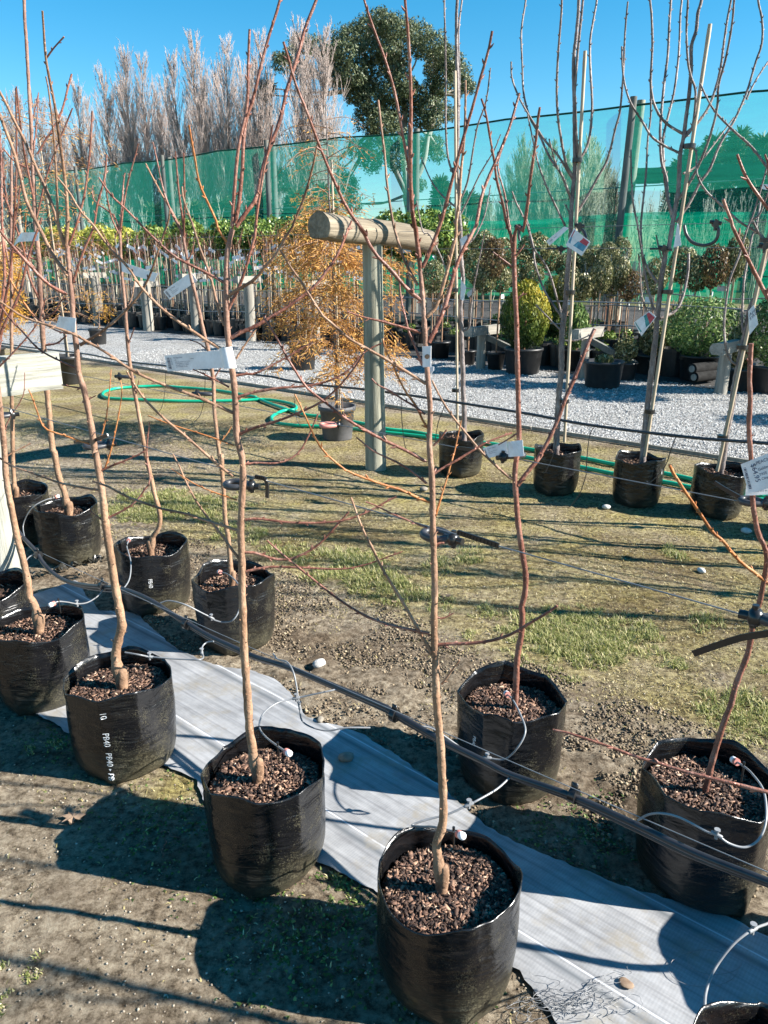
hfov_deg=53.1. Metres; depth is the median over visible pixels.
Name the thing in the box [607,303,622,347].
nursery pot
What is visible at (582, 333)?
row post
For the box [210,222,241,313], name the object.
standard shrub
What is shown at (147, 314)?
row post
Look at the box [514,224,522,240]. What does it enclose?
tree tie
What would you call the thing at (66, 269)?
staked young tree
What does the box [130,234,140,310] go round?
staked young tree
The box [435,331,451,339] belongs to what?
nursery pot
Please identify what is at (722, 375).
row post
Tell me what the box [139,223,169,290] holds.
standard shrub
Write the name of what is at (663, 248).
tree tie
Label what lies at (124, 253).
standard shrub
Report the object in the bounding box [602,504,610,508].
stone
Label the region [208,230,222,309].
standard shrub
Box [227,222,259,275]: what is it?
standard shrub
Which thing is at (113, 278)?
standard shrub
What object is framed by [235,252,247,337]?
staked young tree
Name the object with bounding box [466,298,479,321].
nursery pot
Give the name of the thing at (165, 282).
staked young tree
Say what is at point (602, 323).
nursery pot
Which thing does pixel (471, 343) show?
nursery pot
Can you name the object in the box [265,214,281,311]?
standard shrub
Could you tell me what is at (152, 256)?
staked young tree
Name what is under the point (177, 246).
staked young tree
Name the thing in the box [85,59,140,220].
poplar tree
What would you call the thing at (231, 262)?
staked young tree
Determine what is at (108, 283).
staked young tree
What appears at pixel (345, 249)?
support wire
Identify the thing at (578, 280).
standard shrub
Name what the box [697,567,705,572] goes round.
stone
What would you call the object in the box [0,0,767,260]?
sky
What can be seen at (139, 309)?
staked young tree
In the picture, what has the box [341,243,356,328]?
staked young tree
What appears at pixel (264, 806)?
potted tree
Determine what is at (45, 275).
staked young tree
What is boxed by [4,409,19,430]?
tree tie
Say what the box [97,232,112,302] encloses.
standard shrub
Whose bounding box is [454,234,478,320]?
standard shrub
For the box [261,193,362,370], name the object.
bald cypress
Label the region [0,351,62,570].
timber post
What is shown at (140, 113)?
poplar tree
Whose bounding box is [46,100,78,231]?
poplar tree
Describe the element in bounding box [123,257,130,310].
staked young tree
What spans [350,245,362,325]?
staked young tree
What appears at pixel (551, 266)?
standard shrub
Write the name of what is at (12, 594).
potted tree
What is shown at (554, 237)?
plant tag
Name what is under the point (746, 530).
stone
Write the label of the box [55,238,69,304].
staked young tree
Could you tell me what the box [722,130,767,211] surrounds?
evergreen tree
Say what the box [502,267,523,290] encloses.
standard shrub
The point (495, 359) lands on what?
nursery pot
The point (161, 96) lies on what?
poplar tree
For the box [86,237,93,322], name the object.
staked young tree
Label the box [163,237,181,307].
standard shrub
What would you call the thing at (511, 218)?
bare sapling
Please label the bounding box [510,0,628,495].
potted tree
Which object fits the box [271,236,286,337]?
staked young tree
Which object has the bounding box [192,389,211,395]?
tree tie
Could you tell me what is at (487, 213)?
willow tree
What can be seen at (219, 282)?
staked young tree
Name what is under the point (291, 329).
staked young tree
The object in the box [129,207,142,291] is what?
bare sapling
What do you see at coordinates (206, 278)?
staked young tree
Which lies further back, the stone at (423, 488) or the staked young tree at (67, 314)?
the staked young tree at (67, 314)
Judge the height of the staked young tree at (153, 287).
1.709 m
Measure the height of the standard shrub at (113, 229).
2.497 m
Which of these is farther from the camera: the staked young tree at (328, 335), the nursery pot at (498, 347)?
the staked young tree at (328, 335)
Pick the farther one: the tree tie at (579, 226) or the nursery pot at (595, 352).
the nursery pot at (595, 352)
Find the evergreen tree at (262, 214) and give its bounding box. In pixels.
[245,190,271,288]
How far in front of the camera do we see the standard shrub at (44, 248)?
23.73 m
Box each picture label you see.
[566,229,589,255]
[634,311,655,335]
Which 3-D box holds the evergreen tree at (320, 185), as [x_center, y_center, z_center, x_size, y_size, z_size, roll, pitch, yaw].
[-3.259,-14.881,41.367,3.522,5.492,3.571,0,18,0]
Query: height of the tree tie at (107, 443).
0.074 m
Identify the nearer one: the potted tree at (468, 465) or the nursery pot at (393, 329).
the potted tree at (468, 465)
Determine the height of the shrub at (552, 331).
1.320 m
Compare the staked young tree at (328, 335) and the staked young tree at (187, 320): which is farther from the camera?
the staked young tree at (187, 320)
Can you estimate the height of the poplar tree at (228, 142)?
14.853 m
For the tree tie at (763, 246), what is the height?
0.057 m
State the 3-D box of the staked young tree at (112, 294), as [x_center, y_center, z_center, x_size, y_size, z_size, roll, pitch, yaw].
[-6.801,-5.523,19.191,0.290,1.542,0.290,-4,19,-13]
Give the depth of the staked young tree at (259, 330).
15.20 m
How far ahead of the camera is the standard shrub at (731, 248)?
10.88 m
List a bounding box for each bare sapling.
[104,198,116,290]
[106,207,118,289]
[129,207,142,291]
[138,195,152,228]
[185,194,199,288]
[200,208,211,295]
[216,192,223,221]
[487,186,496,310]
[508,192,519,220]
[512,202,518,220]
[599,189,608,309]
[658,193,669,211]
[703,196,709,211]
[704,184,719,211]
[708,195,715,211]
[721,189,738,303]
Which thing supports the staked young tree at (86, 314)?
on the nursery bed
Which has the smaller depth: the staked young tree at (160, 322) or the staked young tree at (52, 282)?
the staked young tree at (160, 322)
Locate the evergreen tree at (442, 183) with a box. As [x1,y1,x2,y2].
[427,172,451,213]
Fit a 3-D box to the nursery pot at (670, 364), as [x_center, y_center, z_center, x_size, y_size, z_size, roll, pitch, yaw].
[3.950,-2.342,10.403,0.418,0.987,0.418,-16,24,-40]
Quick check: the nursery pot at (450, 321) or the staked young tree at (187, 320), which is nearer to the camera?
the nursery pot at (450, 321)
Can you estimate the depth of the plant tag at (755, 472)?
1.58 m
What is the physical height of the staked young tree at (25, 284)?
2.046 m
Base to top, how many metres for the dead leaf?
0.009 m
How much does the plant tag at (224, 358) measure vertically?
0.072 m
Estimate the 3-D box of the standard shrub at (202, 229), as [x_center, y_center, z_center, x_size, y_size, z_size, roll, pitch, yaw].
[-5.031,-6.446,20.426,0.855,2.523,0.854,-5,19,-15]
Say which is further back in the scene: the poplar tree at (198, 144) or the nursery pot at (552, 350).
the poplar tree at (198, 144)
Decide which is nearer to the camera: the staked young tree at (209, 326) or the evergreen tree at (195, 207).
the staked young tree at (209, 326)
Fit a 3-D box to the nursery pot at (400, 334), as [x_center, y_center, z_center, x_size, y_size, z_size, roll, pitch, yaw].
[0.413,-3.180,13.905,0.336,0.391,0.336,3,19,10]
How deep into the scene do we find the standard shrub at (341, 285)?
16.34 m
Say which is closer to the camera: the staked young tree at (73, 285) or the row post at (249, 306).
the row post at (249, 306)
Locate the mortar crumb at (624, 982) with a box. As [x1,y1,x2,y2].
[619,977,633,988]
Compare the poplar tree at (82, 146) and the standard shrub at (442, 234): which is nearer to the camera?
the standard shrub at (442, 234)
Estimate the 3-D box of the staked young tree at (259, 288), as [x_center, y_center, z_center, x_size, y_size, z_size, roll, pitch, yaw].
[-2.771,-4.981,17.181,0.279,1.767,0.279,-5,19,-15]
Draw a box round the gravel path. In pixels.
[0,317,767,458]
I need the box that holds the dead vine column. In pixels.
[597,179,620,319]
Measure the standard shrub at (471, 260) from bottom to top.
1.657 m
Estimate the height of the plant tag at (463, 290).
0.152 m
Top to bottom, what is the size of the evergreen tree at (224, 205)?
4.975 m
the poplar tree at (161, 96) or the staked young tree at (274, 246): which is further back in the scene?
the poplar tree at (161, 96)
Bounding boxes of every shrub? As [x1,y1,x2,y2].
[7,238,26,296]
[17,240,40,288]
[27,238,47,296]
[39,226,57,299]
[40,226,63,297]
[40,240,56,301]
[53,224,80,265]
[69,238,85,301]
[75,241,101,265]
[79,228,94,271]
[85,222,113,304]
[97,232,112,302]
[100,236,120,305]
[102,235,125,305]
[109,227,122,303]
[113,226,137,304]
[113,240,136,306]
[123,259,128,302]
[125,230,149,261]
[131,240,153,260]
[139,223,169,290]
[158,230,177,309]
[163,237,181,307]
[167,216,201,260]
[179,224,206,308]
[187,235,207,309]
[200,229,216,310]
[201,237,224,303]
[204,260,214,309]
[208,216,235,312]
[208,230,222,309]
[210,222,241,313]
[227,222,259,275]
[231,242,251,312]
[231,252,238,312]
[240,213,267,316]
[248,225,278,316]
[252,252,265,314]
[258,221,280,313]
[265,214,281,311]
[271,216,292,313]
[273,216,303,294]
[286,226,313,315]
[301,211,329,310]
[335,214,346,319]
[373,207,405,323]
[384,257,397,320]
[385,246,414,323]
[396,210,431,325]
[405,249,424,323]
[415,205,439,325]
[420,217,453,334]
[422,259,444,357]
[426,253,437,324]
[426,280,454,330]
[432,206,469,317]
[436,236,458,326]
[440,229,473,318]
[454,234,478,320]
[464,251,488,342]
[470,228,493,325]
[472,262,495,354]
[479,235,505,355]
[490,237,516,328]
[493,266,511,334]
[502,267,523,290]
[509,249,533,305]
[518,231,552,279]
[520,263,544,284]
[539,244,560,275]
[544,274,558,337]
[554,252,579,275]
[556,266,581,341]
[571,249,595,283]
[574,272,593,326]
[581,247,657,333]
[583,271,606,326]
[583,353,624,388]
[584,244,604,322]
[590,254,613,357]
[595,241,620,320]
[603,272,621,330]
[610,255,631,336]
[611,236,632,320]
[613,335,638,380]
[617,269,642,335]
[637,321,666,374]
[639,257,668,352]
[659,319,693,345]
[661,295,745,381]
[668,245,698,303]
[681,255,713,320]
[699,243,729,345]
[713,250,742,341]
[720,232,750,339]
[728,322,759,391]
[750,299,767,394]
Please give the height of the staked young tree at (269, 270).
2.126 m
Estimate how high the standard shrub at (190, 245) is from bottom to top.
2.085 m
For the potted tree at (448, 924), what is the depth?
1.57 m
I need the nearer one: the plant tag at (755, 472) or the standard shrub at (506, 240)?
the plant tag at (755, 472)
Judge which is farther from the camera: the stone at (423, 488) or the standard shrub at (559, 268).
the standard shrub at (559, 268)
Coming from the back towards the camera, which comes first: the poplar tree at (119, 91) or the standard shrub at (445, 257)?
the poplar tree at (119, 91)
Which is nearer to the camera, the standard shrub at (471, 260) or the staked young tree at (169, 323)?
the standard shrub at (471, 260)
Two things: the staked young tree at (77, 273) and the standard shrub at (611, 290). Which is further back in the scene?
the staked young tree at (77, 273)
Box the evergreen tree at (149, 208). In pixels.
[135,201,170,284]
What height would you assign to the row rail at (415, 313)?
0.077 m
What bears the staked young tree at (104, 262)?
on the nursery bed
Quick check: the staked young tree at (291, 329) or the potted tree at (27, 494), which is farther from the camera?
the staked young tree at (291, 329)
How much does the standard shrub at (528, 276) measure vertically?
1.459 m
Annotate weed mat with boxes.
[33,580,767,1023]
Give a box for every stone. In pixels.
[312,658,325,667]
[317,716,323,722]
[338,752,353,761]
[420,486,427,490]
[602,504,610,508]
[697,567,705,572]
[741,527,751,533]
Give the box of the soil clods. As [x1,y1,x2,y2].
[75,538,767,898]
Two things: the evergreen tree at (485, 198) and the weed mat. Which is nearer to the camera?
the weed mat
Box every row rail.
[0,280,743,309]
[13,298,362,321]
[15,267,434,275]
[16,292,730,330]
[387,297,745,312]
[410,287,765,299]
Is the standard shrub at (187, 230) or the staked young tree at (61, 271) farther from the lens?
the staked young tree at (61, 271)
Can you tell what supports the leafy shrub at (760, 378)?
on the nursery bed
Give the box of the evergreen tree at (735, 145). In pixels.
[701,124,754,211]
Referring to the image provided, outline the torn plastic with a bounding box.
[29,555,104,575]
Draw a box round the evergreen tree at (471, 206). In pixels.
[461,189,480,220]
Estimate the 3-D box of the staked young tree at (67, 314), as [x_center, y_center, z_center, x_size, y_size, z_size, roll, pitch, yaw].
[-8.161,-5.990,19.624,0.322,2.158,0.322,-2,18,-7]
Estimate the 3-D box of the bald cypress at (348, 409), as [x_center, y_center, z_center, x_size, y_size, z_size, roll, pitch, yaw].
[-0.399,-1.942,6.490,1.515,2.694,1.489,0,18,0]
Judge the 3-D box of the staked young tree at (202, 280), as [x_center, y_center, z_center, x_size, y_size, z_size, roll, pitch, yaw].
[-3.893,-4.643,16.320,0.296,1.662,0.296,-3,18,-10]
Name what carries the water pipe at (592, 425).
on the ground at (66, 881)
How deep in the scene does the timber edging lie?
7.60 m
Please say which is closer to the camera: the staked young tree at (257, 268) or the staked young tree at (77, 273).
the staked young tree at (257, 268)
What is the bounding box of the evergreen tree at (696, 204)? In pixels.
[684,127,729,211]
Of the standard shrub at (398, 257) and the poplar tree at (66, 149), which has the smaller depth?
the standard shrub at (398, 257)
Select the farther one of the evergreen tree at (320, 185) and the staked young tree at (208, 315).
the evergreen tree at (320, 185)
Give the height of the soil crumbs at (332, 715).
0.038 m
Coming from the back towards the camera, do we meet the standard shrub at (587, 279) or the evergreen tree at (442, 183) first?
the evergreen tree at (442, 183)
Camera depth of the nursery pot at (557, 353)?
11.31 m
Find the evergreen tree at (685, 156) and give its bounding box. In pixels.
[665,146,707,211]
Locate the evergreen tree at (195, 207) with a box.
[182,198,209,285]
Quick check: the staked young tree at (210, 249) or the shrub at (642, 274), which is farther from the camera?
the staked young tree at (210, 249)
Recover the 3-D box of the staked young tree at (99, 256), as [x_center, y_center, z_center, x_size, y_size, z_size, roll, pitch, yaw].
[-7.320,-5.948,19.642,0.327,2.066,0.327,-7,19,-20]
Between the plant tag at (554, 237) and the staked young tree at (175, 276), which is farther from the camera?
the staked young tree at (175, 276)
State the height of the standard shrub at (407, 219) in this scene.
2.459 m
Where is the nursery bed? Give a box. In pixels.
[0,281,767,387]
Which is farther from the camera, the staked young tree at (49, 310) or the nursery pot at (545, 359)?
the staked young tree at (49, 310)
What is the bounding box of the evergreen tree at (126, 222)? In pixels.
[101,203,133,282]
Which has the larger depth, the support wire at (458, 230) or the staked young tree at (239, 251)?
the staked young tree at (239, 251)
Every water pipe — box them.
[1,343,767,506]
[19,529,767,887]
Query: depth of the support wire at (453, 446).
2.25 m
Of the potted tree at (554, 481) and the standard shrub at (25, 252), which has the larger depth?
the standard shrub at (25, 252)
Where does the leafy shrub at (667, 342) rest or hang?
on the nursery bed
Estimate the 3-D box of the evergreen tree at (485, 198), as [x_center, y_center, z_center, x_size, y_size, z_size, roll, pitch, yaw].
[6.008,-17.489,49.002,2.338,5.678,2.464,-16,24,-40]
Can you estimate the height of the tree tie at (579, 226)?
0.138 m
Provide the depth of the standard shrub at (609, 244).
14.70 m
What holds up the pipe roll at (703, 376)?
on the nursery bed
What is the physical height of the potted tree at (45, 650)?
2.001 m
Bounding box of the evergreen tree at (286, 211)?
[279,186,309,224]
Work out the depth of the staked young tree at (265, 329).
14.95 m
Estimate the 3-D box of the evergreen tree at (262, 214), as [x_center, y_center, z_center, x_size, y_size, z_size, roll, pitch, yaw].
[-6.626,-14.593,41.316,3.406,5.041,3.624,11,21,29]
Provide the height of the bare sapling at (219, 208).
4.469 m
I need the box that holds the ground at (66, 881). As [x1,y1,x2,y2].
[0,263,767,1023]
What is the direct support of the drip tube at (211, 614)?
attached to the water pipe at (575, 797)
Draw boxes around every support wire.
[1,247,756,250]
[2,406,737,613]
[14,221,767,242]
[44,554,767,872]
[63,372,737,501]
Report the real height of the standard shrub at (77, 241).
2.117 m
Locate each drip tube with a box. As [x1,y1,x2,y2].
[22,494,59,535]
[48,590,102,612]
[111,537,131,591]
[124,641,213,660]
[160,570,238,622]
[258,689,336,761]
[272,653,369,731]
[411,777,509,848]
[422,690,525,760]
[637,756,767,848]
[703,921,767,1004]
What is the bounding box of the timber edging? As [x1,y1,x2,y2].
[5,345,748,462]
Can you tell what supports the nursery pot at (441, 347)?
on the nursery bed
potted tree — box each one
[0,0,100,565]
[0,0,402,898]
[0,11,175,784]
[0,88,89,715]
[0,149,49,546]
[0,176,30,615]
[91,143,190,616]
[145,142,274,655]
[262,0,557,1023]
[416,0,500,477]
[431,98,595,805]
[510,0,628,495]
[553,154,767,1023]
[612,0,767,507]
[635,343,767,916]
[690,83,767,520]
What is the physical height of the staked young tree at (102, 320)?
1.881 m
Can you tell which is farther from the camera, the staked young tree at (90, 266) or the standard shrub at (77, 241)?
the standard shrub at (77, 241)
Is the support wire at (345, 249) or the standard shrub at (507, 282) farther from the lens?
the standard shrub at (507, 282)
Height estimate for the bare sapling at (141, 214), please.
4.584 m
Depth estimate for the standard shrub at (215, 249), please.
18.52 m
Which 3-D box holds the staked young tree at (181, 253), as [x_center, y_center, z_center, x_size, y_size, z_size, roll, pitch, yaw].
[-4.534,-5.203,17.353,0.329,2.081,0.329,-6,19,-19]
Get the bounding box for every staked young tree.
[14,257,26,315]
[17,246,33,301]
[19,251,32,314]
[23,245,38,316]
[25,245,37,316]
[34,243,51,307]
[40,243,55,316]
[41,253,53,301]
[41,255,52,318]
[42,256,50,304]
[45,243,58,303]
[51,237,67,315]
[52,233,64,317]
[54,237,67,302]
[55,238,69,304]
[57,246,69,305]
[58,233,69,316]
[69,253,77,310]
[70,248,81,304]
[70,250,80,305]
[71,248,84,321]
[72,223,90,309]
[78,230,90,304]
[78,257,91,322]
[80,239,89,300]
[82,242,94,307]
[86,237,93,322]
[87,239,107,309]
[90,233,105,307]
[90,247,108,323]
[92,239,109,304]
[100,248,112,321]
[100,259,108,308]
[103,258,112,307]
[105,242,117,324]
[107,250,118,309]
[108,264,114,322]
[111,224,129,325]
[114,248,123,310]
[122,251,128,325]
[123,225,141,326]
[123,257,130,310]
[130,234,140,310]
[132,242,144,327]
[133,226,143,310]
[134,224,156,310]
[137,235,158,328]
[146,224,168,315]
[146,240,158,309]
[146,253,156,309]
[150,236,170,311]
[151,243,166,329]
[152,248,160,309]
[157,236,176,327]
[160,257,173,312]
[165,238,176,311]
[165,241,182,330]
[167,230,187,313]
[167,245,179,316]
[173,238,189,315]
[175,232,188,309]
[176,231,191,313]
[177,236,189,331]
[179,240,192,332]
[187,244,199,273]
[191,227,206,310]
[193,255,206,333]
[195,262,205,314]
[197,233,214,318]
[198,232,214,313]
[200,251,217,333]
[201,231,216,314]
[205,242,223,319]
[209,253,224,335]
[212,241,230,315]
[212,256,221,312]
[229,242,233,317]
[229,244,244,336]
[230,244,244,317]
[235,227,243,317]
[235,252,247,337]
[239,248,249,313]
[247,234,262,322]
[247,242,262,338]
[249,228,259,312]
[257,240,269,317]
[257,251,262,316]
[258,228,275,319]
[261,232,279,340]
[268,225,280,317]
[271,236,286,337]
[272,227,287,319]
[278,222,293,341]
[287,230,305,339]
[320,242,330,345]
[329,242,348,346]
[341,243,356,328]
[345,245,362,347]
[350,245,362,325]
[353,249,362,322]
[382,246,387,320]
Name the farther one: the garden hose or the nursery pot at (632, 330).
the nursery pot at (632, 330)
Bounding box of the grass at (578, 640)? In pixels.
[0,486,767,1017]
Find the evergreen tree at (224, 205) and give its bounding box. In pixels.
[206,195,235,229]
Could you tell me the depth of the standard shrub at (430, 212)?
15.39 m
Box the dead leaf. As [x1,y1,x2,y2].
[59,810,84,823]
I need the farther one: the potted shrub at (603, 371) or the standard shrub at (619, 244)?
the standard shrub at (619, 244)
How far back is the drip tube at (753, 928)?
1.42 m
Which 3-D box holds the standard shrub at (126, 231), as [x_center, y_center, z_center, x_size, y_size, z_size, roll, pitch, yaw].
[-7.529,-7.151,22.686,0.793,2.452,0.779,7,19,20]
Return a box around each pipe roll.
[687,361,717,373]
[689,370,716,382]
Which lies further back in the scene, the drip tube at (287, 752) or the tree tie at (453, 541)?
the drip tube at (287, 752)
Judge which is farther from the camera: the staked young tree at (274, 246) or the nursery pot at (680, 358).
the staked young tree at (274, 246)
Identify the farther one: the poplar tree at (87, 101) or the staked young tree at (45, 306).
the poplar tree at (87, 101)
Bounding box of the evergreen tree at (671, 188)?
[658,153,685,211]
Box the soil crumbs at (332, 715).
[0,467,767,1023]
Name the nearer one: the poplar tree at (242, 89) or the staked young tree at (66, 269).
the staked young tree at (66, 269)
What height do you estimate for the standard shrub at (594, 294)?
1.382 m
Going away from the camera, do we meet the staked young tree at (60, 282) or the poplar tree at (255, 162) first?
the staked young tree at (60, 282)
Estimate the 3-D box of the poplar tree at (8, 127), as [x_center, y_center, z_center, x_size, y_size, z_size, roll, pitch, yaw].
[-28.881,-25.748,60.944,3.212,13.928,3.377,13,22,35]
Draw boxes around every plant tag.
[18,232,38,241]
[56,316,75,331]
[119,262,156,281]
[164,274,196,298]
[165,347,236,370]
[422,346,430,366]
[460,235,466,246]
[460,277,465,300]
[483,441,507,457]
[507,440,523,456]
[546,226,568,245]
[673,224,680,247]
[741,453,767,492]
[745,485,767,494]
[748,305,759,334]
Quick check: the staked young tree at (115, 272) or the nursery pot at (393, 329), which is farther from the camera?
the staked young tree at (115, 272)
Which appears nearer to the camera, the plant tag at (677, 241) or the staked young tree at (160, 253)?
the plant tag at (677, 241)
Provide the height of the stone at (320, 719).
0.019 m
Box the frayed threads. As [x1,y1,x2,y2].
[506,946,742,1023]
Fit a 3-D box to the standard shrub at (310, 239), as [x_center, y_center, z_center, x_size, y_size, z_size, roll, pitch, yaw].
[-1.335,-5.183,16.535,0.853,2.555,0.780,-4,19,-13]
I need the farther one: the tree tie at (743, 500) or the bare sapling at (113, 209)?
the bare sapling at (113, 209)
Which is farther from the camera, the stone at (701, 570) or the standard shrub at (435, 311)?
the standard shrub at (435, 311)
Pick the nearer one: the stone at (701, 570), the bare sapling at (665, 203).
the stone at (701, 570)
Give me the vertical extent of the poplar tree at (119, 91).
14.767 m
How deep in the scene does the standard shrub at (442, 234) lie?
14.43 m
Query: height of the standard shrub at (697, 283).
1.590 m
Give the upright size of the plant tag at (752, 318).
0.160 m
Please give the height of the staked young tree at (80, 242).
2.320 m
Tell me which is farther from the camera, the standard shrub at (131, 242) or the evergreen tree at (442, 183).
the evergreen tree at (442, 183)
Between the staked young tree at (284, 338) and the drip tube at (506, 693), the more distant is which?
the staked young tree at (284, 338)
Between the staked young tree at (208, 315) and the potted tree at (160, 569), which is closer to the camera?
the potted tree at (160, 569)
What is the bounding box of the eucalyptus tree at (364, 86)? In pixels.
[257,4,476,211]
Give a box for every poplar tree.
[0,91,38,232]
[0,125,26,268]
[5,86,42,231]
[23,97,64,228]
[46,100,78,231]
[54,111,85,227]
[60,78,102,230]
[70,95,110,226]
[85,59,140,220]
[100,72,151,230]
[101,38,159,231]
[116,53,162,219]
[141,78,182,228]
[152,73,194,224]
[154,46,208,218]
[156,28,231,213]
[186,48,226,209]
[202,33,251,218]
[205,56,238,201]
[228,51,265,217]
[233,27,282,202]
[239,56,277,209]
[256,64,292,216]
[265,12,332,209]
[280,35,340,196]
[289,15,360,209]
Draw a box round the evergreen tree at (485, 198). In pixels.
[476,193,491,220]
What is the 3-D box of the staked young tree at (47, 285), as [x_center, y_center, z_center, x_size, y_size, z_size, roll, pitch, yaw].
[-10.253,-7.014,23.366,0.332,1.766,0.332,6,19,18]
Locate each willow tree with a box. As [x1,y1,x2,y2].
[481,200,499,220]
[482,127,539,219]
[488,190,519,220]
[516,160,561,220]
[519,138,570,220]
[526,145,585,217]
[557,133,614,217]
[581,141,621,214]
[603,166,619,208]
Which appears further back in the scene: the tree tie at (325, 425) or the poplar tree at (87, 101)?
the poplar tree at (87, 101)
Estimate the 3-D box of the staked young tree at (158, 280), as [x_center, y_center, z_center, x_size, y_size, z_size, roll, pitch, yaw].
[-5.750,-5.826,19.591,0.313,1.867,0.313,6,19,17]
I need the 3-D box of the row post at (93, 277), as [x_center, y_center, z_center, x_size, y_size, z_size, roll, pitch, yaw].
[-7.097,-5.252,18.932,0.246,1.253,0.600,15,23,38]
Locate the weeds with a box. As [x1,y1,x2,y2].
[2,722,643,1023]
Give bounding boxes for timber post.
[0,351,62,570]
[308,211,437,470]
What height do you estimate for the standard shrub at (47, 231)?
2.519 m
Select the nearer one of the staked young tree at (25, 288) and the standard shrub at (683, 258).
the standard shrub at (683, 258)
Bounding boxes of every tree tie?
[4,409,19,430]
[73,434,116,449]
[114,372,135,379]
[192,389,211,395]
[222,475,268,497]
[319,421,342,428]
[419,527,499,548]
[458,446,525,462]
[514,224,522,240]
[548,245,567,254]
[574,222,586,238]
[650,245,672,254]
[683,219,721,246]
[692,603,767,656]
[713,481,767,510]
[757,242,767,252]
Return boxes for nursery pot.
[354,323,363,342]
[384,295,404,344]
[384,321,399,346]
[398,326,412,347]
[402,327,418,348]
[415,324,430,343]
[432,296,450,358]
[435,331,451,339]
[441,314,454,323]
[443,322,453,330]
[444,327,459,351]
[458,296,477,339]
[464,297,476,364]
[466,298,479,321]
[467,337,474,348]
[486,299,504,369]
[488,314,500,322]
[491,317,509,359]
[530,341,553,365]
[545,336,556,342]
[549,338,567,366]
[555,337,578,366]
[591,342,608,357]
[597,330,616,346]
[597,330,618,339]
[598,300,618,324]
[598,303,617,339]
[604,297,620,333]
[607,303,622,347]
[617,327,637,339]
[623,304,637,334]
[635,300,644,360]
[658,307,688,376]
[679,349,703,379]
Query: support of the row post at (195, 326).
on the nursery bed
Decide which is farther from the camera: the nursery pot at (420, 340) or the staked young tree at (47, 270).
the staked young tree at (47, 270)
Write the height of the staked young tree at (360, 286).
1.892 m
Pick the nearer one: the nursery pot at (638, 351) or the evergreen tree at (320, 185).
the nursery pot at (638, 351)
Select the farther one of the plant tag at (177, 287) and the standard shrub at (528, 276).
the standard shrub at (528, 276)
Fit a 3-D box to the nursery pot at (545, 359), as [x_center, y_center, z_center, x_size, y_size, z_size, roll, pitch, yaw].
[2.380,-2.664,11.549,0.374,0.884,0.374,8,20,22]
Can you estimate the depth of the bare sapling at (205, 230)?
32.75 m
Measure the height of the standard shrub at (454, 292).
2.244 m
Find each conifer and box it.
[499,278,552,374]
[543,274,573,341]
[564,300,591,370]
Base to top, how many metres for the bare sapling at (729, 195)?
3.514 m
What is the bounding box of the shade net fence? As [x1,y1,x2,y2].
[14,89,767,320]
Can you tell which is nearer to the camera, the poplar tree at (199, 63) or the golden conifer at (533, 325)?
the golden conifer at (533, 325)
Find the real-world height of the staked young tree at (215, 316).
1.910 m
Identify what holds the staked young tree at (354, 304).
on the nursery bed
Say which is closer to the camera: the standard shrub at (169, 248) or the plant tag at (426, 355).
the plant tag at (426, 355)
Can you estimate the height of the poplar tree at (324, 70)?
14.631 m
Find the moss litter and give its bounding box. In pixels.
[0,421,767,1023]
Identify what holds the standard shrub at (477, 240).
on the nursery bed
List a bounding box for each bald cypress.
[0,93,119,384]
[0,245,29,355]
[80,288,115,344]
[250,104,418,440]
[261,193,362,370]
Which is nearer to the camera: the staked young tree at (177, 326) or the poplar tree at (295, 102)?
the staked young tree at (177, 326)
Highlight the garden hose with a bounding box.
[101,385,765,497]
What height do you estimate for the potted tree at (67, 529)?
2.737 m
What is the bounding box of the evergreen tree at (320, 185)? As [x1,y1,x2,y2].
[308,180,339,213]
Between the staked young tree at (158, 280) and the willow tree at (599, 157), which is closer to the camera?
the staked young tree at (158, 280)
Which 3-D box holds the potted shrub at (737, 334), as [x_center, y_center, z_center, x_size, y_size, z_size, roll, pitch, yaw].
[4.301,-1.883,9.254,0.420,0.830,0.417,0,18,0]
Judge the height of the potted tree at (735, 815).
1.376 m
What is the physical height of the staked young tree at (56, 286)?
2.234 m
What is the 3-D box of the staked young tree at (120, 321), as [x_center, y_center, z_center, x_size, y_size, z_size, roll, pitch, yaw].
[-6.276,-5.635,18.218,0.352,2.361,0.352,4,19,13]
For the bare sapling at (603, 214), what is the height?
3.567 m
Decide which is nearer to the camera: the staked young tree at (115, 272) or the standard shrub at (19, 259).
the staked young tree at (115, 272)
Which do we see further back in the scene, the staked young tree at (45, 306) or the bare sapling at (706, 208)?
the bare sapling at (706, 208)
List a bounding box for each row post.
[80,272,105,323]
[130,280,157,330]
[178,273,205,333]
[233,276,262,341]
[296,280,328,350]
[463,324,509,368]
[571,326,636,378]
[709,339,740,394]

